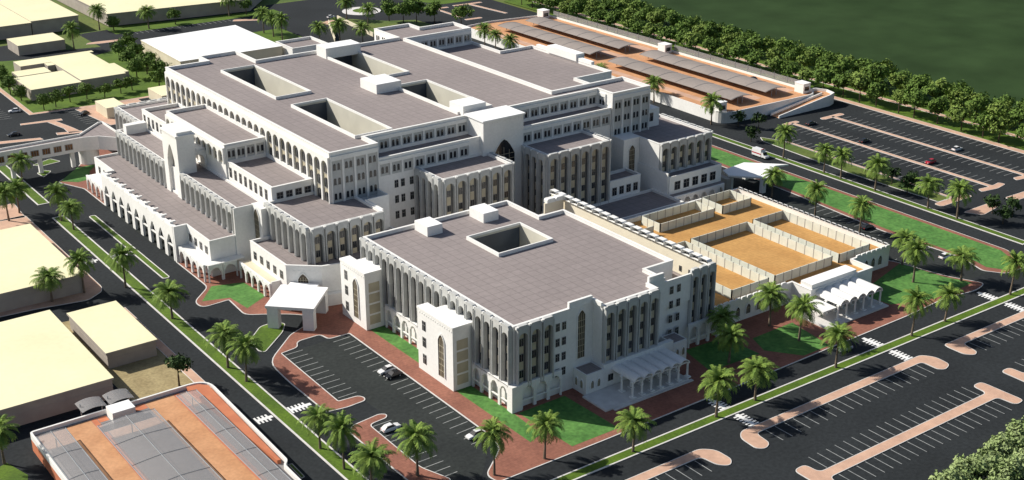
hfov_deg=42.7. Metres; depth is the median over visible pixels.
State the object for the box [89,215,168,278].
median
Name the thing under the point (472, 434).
parked car
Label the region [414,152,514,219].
hospital wing
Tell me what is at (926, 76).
tree
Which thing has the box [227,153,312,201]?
hospital wing
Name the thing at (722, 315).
palm tree
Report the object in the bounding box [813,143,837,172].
palm tree
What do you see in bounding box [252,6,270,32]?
palm tree
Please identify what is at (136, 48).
tree
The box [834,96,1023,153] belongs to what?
pavement
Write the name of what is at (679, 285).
window
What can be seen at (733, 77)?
shade canopy
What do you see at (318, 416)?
palm tree
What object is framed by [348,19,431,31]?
verge
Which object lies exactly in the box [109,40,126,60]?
tree
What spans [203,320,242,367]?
palm tree
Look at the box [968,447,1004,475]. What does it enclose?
tree
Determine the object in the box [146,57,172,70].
tree
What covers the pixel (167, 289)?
palm tree
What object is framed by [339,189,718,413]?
ward block
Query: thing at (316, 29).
palm tree
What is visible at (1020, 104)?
tree
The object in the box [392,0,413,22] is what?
tree
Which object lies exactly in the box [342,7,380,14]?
roundabout
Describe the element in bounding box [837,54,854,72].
tree
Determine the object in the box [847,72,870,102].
tree
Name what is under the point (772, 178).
palm tree
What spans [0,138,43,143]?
parking island
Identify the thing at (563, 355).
window
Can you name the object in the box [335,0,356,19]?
palm tree
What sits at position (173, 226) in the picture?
hospital podium
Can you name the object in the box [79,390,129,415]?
posts
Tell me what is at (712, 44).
tree
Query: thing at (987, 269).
pavement
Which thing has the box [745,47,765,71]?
tree
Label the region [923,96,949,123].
tree
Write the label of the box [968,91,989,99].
tree
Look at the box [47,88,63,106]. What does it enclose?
tree
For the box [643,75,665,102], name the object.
palm tree
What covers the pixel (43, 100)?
tree
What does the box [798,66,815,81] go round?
tree
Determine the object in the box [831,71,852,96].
tree
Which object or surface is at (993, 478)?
tree
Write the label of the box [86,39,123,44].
parking island
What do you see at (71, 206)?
palm tree
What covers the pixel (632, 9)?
tree
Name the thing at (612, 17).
tree
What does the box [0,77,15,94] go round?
tree
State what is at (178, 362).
tree
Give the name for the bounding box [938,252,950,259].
parked car
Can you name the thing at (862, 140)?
parked car
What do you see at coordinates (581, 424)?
lawn
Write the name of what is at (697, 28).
tree
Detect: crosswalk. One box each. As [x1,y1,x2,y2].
[253,414,272,423]
[287,402,311,412]
[708,398,729,409]
[733,413,758,426]
[861,337,882,346]
[889,350,912,360]
[977,292,997,299]
[1004,303,1023,311]
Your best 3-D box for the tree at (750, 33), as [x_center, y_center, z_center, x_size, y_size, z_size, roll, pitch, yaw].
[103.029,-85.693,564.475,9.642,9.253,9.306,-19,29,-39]
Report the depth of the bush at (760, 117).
460.77 m
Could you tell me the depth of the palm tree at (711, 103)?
462.53 m
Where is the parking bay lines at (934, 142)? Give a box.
[842,116,1022,170]
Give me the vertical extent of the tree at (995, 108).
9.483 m
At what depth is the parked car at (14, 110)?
480.99 m
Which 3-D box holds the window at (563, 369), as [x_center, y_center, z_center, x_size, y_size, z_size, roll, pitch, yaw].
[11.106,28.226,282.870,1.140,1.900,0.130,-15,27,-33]
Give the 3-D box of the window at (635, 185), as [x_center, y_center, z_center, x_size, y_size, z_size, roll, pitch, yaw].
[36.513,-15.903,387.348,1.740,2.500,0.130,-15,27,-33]
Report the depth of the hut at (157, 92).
494.11 m
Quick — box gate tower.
[159,122,196,198]
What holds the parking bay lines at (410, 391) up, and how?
on the parking lot at (459, 454)
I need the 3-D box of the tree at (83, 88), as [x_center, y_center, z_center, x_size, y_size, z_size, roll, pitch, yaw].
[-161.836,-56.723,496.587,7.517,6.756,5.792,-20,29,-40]
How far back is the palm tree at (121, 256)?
331.57 m
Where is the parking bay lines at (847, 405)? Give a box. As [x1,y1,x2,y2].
[766,365,932,439]
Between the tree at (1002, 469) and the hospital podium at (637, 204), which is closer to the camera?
the tree at (1002, 469)
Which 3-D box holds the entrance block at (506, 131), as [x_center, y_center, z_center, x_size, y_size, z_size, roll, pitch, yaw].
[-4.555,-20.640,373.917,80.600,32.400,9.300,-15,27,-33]
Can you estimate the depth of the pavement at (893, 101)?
508.35 m
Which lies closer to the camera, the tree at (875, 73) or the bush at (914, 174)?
the bush at (914, 174)
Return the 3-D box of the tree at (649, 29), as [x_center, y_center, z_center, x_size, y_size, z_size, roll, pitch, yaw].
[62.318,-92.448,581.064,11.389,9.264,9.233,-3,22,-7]
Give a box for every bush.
[729,109,746,126]
[745,126,760,141]
[751,112,767,127]
[884,166,901,183]
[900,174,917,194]
[907,170,919,181]
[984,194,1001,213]
[992,204,1014,223]
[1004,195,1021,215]
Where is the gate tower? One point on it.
(178, 146)
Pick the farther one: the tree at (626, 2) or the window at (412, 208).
the tree at (626, 2)
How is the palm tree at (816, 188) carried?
on the parking lot at (938, 265)
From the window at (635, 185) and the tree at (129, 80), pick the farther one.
the tree at (129, 80)
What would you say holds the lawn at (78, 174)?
on the pavement at (519, 455)
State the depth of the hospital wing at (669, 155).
392.31 m
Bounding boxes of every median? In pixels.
[0,165,48,204]
[52,216,368,479]
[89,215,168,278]
[551,287,1023,479]
[712,133,1023,244]
[760,137,948,201]
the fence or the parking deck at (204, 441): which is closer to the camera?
the parking deck at (204, 441)
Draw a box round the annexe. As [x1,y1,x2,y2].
[275,36,326,54]
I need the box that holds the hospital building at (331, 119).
[164,22,650,203]
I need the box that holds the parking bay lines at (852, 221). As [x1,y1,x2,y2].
[811,206,930,250]
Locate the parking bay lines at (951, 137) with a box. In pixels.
[870,112,1018,157]
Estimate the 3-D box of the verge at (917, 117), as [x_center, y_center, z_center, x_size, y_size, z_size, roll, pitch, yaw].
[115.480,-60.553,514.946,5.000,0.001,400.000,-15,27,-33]
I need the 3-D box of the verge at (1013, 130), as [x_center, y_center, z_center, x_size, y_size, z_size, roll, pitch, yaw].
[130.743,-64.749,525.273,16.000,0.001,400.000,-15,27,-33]
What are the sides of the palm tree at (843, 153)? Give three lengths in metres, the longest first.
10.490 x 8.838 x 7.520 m
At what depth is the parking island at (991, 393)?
268.40 m
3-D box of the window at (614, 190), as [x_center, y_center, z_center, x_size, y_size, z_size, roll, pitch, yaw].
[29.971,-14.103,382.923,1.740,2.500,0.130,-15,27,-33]
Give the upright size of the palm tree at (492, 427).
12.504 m
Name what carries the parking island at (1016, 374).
on the road at (836, 430)
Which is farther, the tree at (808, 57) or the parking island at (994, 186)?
the tree at (808, 57)
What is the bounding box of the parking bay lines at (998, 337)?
[969,320,1023,349]
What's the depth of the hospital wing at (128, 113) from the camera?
423.71 m
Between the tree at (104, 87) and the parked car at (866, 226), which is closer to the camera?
the parked car at (866, 226)
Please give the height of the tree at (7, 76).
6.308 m
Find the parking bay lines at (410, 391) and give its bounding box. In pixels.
[334,337,475,444]
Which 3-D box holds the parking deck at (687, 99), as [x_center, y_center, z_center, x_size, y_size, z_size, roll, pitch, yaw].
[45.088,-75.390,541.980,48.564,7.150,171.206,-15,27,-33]
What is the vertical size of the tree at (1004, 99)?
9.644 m
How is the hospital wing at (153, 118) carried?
on the pavement at (519, 455)
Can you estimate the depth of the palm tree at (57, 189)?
375.46 m
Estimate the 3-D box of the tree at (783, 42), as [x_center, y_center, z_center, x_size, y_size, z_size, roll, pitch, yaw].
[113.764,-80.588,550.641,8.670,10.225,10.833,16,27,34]
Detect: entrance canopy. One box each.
[265,282,327,330]
[720,162,788,192]
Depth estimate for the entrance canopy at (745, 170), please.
403.76 m
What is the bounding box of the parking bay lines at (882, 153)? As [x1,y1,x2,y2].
[795,128,976,185]
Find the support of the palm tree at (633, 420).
on the median at (610, 460)
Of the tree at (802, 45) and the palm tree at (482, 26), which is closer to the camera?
the tree at (802, 45)
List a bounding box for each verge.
[0,463,27,479]
[252,28,300,42]
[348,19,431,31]
[405,0,470,3]
[504,0,1023,149]
[558,0,1023,133]
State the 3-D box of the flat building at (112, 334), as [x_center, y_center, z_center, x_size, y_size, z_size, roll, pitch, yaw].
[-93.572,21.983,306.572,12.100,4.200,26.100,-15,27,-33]
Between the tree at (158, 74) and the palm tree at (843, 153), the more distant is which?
the tree at (158, 74)
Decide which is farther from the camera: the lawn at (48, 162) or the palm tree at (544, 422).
the lawn at (48, 162)
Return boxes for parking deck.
[30,382,300,479]
[468,8,813,122]
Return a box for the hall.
[141,25,282,66]
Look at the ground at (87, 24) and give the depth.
621.79 m
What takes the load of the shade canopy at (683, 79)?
on the parking deck at (687, 99)
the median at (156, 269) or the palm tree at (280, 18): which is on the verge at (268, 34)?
the palm tree at (280, 18)
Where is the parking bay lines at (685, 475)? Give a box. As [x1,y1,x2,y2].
[656,461,710,479]
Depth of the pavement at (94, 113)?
479.61 m
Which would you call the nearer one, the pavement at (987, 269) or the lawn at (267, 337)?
the lawn at (267, 337)
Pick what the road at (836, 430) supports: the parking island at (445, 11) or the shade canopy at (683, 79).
the parking island at (445, 11)
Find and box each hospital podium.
[86,152,244,282]
[239,226,393,305]
[592,188,684,219]
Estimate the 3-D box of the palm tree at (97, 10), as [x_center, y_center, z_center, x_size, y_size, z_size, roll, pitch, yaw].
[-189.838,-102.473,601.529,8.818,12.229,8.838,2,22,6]
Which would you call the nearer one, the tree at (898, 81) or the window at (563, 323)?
the window at (563, 323)
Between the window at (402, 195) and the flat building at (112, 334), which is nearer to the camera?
the flat building at (112, 334)
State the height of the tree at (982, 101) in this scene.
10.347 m
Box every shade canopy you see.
[36,427,107,479]
[97,408,222,479]
[176,389,290,479]
[497,22,609,57]
[525,17,636,51]
[608,57,749,103]
[639,50,785,95]
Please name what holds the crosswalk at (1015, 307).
on the road at (681, 446)
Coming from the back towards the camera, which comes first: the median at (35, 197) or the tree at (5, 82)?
the tree at (5, 82)
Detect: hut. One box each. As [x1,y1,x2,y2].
[95,98,122,117]
[148,85,166,99]
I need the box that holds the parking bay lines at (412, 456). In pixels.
[372,420,454,475]
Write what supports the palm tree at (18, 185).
on the pavement at (13, 211)
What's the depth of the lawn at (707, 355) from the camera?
301.11 m
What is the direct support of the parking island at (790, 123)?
on the road at (836, 430)
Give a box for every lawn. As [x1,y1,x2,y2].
[0,60,149,112]
[33,159,59,165]
[37,170,50,176]
[56,33,99,49]
[62,164,94,181]
[95,48,165,87]
[105,9,278,33]
[202,282,264,307]
[254,323,284,351]
[288,464,304,478]
[370,326,418,362]
[457,386,539,441]
[519,396,617,445]
[686,341,758,369]
[711,147,1010,268]
[753,323,828,355]
[869,263,971,303]
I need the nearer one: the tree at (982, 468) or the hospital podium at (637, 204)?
the tree at (982, 468)
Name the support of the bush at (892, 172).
on the median at (849, 168)
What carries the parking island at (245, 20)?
on the road at (836, 430)
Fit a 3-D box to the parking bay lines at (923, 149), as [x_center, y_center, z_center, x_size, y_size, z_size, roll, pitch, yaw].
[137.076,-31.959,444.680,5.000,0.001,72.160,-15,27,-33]
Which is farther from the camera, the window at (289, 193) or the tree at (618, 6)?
the tree at (618, 6)
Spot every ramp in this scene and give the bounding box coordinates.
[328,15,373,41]
[770,88,834,117]
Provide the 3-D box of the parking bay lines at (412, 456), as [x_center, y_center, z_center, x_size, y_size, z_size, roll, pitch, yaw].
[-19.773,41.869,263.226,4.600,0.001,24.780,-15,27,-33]
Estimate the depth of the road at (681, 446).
284.31 m
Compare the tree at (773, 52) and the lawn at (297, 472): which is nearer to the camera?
the lawn at (297, 472)
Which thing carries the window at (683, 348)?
in the ward block at (514, 307)
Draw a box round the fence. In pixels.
[558,12,787,82]
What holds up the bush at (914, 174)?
on the median at (849, 168)
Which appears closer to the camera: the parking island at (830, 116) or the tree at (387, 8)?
the parking island at (830, 116)
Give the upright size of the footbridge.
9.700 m
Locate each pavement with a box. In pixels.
[0,88,148,114]
[0,204,24,220]
[0,216,101,316]
[59,149,983,479]
[75,99,139,124]
[124,307,204,382]
[352,414,450,479]
[533,1,1023,138]
[711,145,1021,273]
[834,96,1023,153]
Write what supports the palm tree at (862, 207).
on the parking lot at (938, 265)
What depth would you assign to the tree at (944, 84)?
486.77 m
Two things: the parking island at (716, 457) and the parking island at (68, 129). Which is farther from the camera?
the parking island at (68, 129)
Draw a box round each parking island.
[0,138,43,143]
[20,119,79,132]
[56,131,82,134]
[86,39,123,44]
[233,19,257,21]
[425,7,461,17]
[452,2,506,13]
[626,449,731,479]
[740,355,948,448]
[782,121,798,125]
[786,141,950,197]
[793,123,1004,191]
[796,382,1021,479]
[820,113,843,119]
[832,116,1023,179]
[935,195,970,205]
[945,311,1023,354]
[965,204,995,214]
[1002,368,1023,381]
[1006,192,1023,199]
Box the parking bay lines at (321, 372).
[287,350,355,397]
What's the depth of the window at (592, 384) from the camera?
282.70 m
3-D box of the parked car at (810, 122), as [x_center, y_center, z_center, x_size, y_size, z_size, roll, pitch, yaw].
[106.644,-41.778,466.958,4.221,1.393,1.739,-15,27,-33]
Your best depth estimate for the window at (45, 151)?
415.91 m
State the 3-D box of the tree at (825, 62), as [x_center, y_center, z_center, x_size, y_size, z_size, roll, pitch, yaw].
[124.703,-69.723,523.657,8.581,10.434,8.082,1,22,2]
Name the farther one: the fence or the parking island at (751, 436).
the fence
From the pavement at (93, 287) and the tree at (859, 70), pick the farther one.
the tree at (859, 70)
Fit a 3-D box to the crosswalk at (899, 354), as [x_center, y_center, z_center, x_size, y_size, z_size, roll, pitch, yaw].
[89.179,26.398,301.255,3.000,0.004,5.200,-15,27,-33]
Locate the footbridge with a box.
[0,121,117,178]
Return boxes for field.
[531,0,1023,139]
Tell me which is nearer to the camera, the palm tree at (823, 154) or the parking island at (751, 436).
the parking island at (751, 436)
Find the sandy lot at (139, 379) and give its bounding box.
[62,321,192,399]
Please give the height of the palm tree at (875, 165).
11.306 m
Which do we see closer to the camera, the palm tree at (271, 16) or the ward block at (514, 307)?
the ward block at (514, 307)
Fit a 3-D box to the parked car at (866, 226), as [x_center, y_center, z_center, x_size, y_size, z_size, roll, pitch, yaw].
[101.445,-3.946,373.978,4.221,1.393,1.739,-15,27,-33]
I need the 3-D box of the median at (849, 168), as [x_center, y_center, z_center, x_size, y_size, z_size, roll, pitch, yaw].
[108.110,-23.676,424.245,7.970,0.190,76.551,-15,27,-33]
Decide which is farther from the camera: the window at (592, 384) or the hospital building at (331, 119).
the hospital building at (331, 119)
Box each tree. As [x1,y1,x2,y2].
[0,67,10,81]
[0,74,17,89]
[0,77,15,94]
[0,181,20,220]
[0,414,19,463]
[7,150,33,181]
[8,178,29,212]
[12,85,27,100]
[29,266,65,301]
[35,93,49,109]
[43,181,70,220]
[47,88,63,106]
[56,198,84,229]
[61,20,81,48]
[61,85,76,101]
[63,247,94,292]
[77,83,94,98]
[88,3,106,29]
[96,83,111,97]
[104,16,119,30]
[104,243,138,287]
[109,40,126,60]
[111,78,128,93]
[117,31,137,49]
[119,49,135,61]
[123,76,139,89]
[126,58,144,76]
[127,42,144,54]
[135,5,156,28]
[135,51,156,68]
[136,56,153,73]
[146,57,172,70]
[148,67,165,85]
[151,279,188,318]
[164,352,193,385]
[167,9,180,23]
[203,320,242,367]
[221,0,237,15]
[225,331,263,381]
[238,0,252,14]
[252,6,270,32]
[262,10,277,36]
[272,11,289,39]
[297,403,336,448]
[308,21,326,38]
[319,410,362,469]
[327,17,348,40]
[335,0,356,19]
[348,437,396,479]
[352,21,371,42]
[358,2,378,27]
[380,0,400,20]
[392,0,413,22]
[392,419,437,475]
[408,0,424,21]
[424,0,442,23]
[451,3,474,23]
[473,416,512,475]
[475,22,494,44]
[486,29,504,48]
[502,33,518,48]
[525,409,564,458]
[532,0,546,4]
[543,0,562,13]
[558,1,569,17]
[567,0,587,16]
[584,5,599,24]
[586,0,602,9]
[589,10,607,27]
[594,63,608,69]
[597,0,611,11]
[604,9,622,31]
[610,2,628,22]
[613,406,656,451]
[618,0,631,5]
[619,12,637,34]
[622,3,641,16]
[629,19,645,38]
[630,0,646,20]
[634,4,653,21]
[640,21,664,41]
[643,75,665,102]
[646,9,665,25]
[654,25,680,42]
[656,5,676,27]
[664,10,685,26]
[673,26,690,50]
[675,15,698,31]
[679,29,705,54]
[691,21,709,41]
[698,364,739,416]
[700,92,724,124]
[701,36,721,53]
[702,20,723,38]
[705,304,739,343]
[711,322,749,362]
[714,41,735,63]
[720,24,742,42]
[720,31,740,43]
[729,40,754,66]
[733,32,749,46]
[736,355,781,400]
[737,29,761,48]
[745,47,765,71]
[747,34,770,53]
[750,281,790,325]
[762,166,787,196]
[763,36,777,50]
[763,56,786,76]
[765,44,783,59]
[772,122,798,157]
[773,37,793,54]
[778,60,800,81]
[781,44,802,62]
[785,293,823,340]
[793,40,808,64]
[794,49,819,67]
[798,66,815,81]
[800,44,823,60]
[804,179,828,215]
[810,66,835,88]
[813,51,834,69]
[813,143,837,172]
[819,321,858,367]
[820,50,841,67]
[828,56,854,74]
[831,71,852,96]
[831,146,854,178]
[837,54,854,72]
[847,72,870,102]
[848,195,875,231]
[851,57,873,71]
[852,66,866,76]
[862,63,890,82]
[863,153,891,190]
[865,79,889,106]
[873,58,898,86]
[888,68,912,82]
[888,73,909,90]
[890,228,921,264]
[891,87,909,112]
[898,236,935,282]
[898,285,935,335]
[901,87,929,117]
[906,75,929,89]
[907,74,931,87]
[914,173,945,208]
[922,84,946,99]
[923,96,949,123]
[928,77,954,94]
[928,467,972,479]
[933,282,964,321]
[944,87,970,107]
[944,103,975,130]
[945,178,976,218]
[945,245,979,281]
[949,459,978,479]
[951,79,973,99]
[953,453,991,479]
[964,93,992,116]
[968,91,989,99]
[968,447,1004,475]
[970,110,992,137]
[974,475,1006,479]
[977,436,1020,457]
[984,109,1017,141]
[986,100,1014,117]
[986,461,1023,479]
[988,428,1023,449]
[989,93,1016,105]
[995,454,1023,479]
[1000,250,1023,294]
[1005,419,1023,442]
[1007,105,1023,124]
[1008,448,1023,462]
[1010,98,1023,118]
[1014,125,1023,140]
[1017,443,1023,454]
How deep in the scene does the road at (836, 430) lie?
319.70 m
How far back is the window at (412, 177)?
354.45 m
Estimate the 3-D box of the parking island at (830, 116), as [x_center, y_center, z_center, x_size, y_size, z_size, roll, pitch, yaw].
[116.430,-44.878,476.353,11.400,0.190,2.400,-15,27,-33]
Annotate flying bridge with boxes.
[194,142,206,164]
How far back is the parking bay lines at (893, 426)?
270.87 m
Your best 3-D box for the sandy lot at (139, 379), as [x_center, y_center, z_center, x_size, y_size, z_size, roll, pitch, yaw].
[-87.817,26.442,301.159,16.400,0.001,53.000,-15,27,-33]
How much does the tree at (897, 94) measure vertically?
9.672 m
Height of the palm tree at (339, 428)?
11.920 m
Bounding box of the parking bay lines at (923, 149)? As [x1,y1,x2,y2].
[834,120,1010,175]
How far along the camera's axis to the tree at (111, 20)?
599.64 m
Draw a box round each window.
[30,150,39,156]
[42,148,50,154]
[53,146,61,152]
[64,143,72,150]
[253,208,260,238]
[276,191,283,198]
[286,189,292,196]
[295,187,301,194]
[297,273,309,282]
[304,185,310,192]
[394,180,398,187]
[395,195,398,202]
[395,211,399,218]
[401,178,404,185]
[401,193,404,201]
[402,209,405,216]
[410,176,413,183]
[410,191,413,199]
[411,207,414,214]
[494,138,514,202]
[555,338,559,347]
[555,353,559,362]
[556,323,559,331]
[561,351,565,360]
[561,366,565,374]
[562,321,565,329]
[562,336,565,344]
[574,376,578,385]
[576,309,585,358]
[579,379,583,388]
[590,379,594,388]
[596,377,600,386]
[608,373,612,380]
[612,187,616,195]
[619,185,623,193]
[626,183,630,192]
[628,144,635,170]
[633,182,637,190]
[668,315,671,323]
[669,300,672,308]
[670,286,673,294]
[676,298,679,306]
[677,284,680,291]
[681,346,685,354]
[734,306,740,316]
[745,302,750,313]
[755,300,761,309]
[870,257,875,266]
[877,254,882,264]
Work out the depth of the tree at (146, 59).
529.07 m
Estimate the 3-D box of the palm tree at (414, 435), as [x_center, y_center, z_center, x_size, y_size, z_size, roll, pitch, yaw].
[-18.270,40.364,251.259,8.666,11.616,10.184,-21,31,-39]
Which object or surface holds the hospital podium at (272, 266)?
on the pavement at (519, 455)
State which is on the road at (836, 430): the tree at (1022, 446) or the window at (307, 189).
the tree at (1022, 446)
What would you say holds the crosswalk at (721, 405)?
on the road at (681, 446)
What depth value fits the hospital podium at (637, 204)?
381.21 m
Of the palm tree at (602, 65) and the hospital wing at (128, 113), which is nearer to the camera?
the hospital wing at (128, 113)
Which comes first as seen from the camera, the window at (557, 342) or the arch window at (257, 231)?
the window at (557, 342)
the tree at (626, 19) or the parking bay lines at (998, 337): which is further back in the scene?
the tree at (626, 19)
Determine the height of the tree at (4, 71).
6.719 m
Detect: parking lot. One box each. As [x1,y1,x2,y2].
[283,335,489,476]
[760,189,988,279]
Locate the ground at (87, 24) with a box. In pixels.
[0,0,792,84]
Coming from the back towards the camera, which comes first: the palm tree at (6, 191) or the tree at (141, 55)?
the tree at (141, 55)
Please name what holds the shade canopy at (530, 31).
on the parking deck at (687, 99)
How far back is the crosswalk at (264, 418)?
273.92 m
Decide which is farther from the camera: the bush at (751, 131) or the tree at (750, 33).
the tree at (750, 33)
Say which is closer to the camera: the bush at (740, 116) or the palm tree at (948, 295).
the palm tree at (948, 295)
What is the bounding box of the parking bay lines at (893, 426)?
[809,387,979,466]
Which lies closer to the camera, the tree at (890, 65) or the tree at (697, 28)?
the tree at (890, 65)
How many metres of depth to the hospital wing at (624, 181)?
385.78 m
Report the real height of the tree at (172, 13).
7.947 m
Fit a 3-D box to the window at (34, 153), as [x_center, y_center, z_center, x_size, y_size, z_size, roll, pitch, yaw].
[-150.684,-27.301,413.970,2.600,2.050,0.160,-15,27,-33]
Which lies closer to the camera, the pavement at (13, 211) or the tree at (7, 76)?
the pavement at (13, 211)
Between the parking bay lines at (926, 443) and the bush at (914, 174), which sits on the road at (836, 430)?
the parking bay lines at (926, 443)
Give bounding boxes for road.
[0,0,1023,479]
[507,273,1023,479]
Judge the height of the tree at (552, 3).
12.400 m
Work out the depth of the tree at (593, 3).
627.54 m
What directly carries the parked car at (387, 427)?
on the parking lot at (459, 454)
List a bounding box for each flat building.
[0,0,79,34]
[0,5,31,39]
[0,224,83,312]
[0,310,113,428]
[7,33,65,55]
[11,50,128,100]
[57,0,261,25]
[67,301,157,368]
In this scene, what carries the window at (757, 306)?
in the courtyard building at (746, 241)
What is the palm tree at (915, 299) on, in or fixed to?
on the median at (610, 460)
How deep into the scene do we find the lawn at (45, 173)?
417.94 m
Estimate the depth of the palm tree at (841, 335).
291.56 m
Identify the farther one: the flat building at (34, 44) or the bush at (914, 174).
the flat building at (34, 44)
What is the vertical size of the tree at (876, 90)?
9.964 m
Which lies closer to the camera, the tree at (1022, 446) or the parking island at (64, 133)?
the tree at (1022, 446)
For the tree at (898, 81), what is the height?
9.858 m
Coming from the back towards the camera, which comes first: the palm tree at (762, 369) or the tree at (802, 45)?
the tree at (802, 45)
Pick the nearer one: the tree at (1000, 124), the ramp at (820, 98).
the tree at (1000, 124)
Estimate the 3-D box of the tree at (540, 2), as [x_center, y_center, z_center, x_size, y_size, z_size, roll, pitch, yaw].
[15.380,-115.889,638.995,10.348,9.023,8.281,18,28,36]
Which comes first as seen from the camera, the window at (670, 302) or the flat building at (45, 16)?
the window at (670, 302)
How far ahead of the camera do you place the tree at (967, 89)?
481.86 m
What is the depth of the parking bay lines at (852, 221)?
380.40 m
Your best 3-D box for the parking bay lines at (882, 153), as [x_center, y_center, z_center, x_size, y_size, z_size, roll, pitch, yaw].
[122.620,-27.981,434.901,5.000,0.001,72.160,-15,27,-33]
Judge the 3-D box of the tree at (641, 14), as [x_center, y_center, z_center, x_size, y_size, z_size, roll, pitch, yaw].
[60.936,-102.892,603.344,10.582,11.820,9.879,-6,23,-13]
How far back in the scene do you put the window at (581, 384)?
282.83 m
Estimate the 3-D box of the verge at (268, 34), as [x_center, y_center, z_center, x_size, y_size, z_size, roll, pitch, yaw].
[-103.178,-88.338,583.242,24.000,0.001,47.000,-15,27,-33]
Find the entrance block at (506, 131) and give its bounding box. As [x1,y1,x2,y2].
[378,103,610,227]
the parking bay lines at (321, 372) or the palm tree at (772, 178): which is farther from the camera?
the palm tree at (772, 178)
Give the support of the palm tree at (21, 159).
on the median at (35, 197)
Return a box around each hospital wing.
[114,97,167,129]
[115,120,269,270]
[141,102,184,136]
[165,104,265,178]
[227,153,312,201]
[263,189,389,264]
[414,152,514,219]
[435,41,658,126]
[521,129,611,214]
[609,168,640,199]
[611,113,724,201]
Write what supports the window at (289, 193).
in the hospital wing at (266, 177)
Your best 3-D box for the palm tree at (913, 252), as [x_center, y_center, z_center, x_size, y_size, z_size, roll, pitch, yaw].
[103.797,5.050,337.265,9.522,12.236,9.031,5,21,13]
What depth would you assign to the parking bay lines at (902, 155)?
436.06 m
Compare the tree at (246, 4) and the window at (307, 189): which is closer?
the window at (307, 189)
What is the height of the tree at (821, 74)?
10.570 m
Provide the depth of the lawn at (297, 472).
255.06 m
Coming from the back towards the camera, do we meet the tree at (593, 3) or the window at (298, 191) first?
the tree at (593, 3)
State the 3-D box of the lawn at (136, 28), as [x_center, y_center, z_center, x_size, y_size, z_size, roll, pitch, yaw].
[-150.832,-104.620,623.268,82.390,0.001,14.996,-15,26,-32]
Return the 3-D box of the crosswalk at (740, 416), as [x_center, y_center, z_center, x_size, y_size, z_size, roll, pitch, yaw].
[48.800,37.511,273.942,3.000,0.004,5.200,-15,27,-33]
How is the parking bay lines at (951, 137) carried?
on the road at (836, 430)
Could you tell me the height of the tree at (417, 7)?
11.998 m
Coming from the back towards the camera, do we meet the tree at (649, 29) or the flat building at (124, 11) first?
the flat building at (124, 11)
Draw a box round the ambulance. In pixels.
[752,146,768,158]
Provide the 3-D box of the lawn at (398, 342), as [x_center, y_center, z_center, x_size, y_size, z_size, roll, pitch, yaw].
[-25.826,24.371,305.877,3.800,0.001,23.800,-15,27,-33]
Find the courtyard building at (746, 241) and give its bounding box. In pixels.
[625,187,890,330]
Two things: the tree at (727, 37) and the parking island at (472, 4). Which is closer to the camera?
the tree at (727, 37)
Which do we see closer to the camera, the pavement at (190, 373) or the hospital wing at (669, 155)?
the pavement at (190, 373)
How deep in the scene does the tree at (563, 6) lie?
623.89 m
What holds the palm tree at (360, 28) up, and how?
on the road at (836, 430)
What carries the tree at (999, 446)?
on the road at (836, 430)
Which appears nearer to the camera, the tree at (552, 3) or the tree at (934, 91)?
the tree at (934, 91)
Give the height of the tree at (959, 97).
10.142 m
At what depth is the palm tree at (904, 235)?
345.90 m
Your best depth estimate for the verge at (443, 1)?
662.46 m
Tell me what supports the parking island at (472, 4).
on the road at (836, 430)
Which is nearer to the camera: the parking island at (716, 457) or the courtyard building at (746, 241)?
the parking island at (716, 457)
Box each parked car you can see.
[7,131,19,136]
[8,108,20,112]
[78,110,89,115]
[377,364,395,374]
[380,422,400,432]
[384,369,402,379]
[465,428,484,439]
[806,120,816,125]
[859,138,869,142]
[861,223,873,229]
[925,158,935,164]
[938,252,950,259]
[951,146,962,150]
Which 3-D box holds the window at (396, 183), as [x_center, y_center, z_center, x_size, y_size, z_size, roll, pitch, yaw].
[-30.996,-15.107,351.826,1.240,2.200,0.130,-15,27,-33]
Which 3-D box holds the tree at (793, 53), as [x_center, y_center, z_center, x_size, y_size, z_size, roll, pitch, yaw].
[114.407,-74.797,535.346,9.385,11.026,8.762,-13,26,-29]
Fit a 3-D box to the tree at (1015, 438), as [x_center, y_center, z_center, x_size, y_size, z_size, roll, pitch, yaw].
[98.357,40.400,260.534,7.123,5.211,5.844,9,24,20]
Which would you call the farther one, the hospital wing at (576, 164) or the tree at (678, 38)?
the tree at (678, 38)
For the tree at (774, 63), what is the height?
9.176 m
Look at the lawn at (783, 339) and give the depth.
307.28 m
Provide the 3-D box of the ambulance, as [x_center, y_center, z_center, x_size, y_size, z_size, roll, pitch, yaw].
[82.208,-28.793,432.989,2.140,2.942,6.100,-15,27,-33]
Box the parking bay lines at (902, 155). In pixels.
[811,125,988,181]
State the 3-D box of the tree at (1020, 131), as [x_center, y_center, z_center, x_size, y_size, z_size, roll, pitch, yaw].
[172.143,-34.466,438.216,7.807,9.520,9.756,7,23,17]
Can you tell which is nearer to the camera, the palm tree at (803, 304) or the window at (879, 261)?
the palm tree at (803, 304)
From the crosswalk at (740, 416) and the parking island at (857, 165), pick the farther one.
the parking island at (857, 165)
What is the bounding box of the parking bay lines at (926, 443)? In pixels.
[839,401,1010,479]
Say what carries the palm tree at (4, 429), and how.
on the verge at (8, 471)
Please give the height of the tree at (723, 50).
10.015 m
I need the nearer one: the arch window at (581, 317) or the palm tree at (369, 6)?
the arch window at (581, 317)

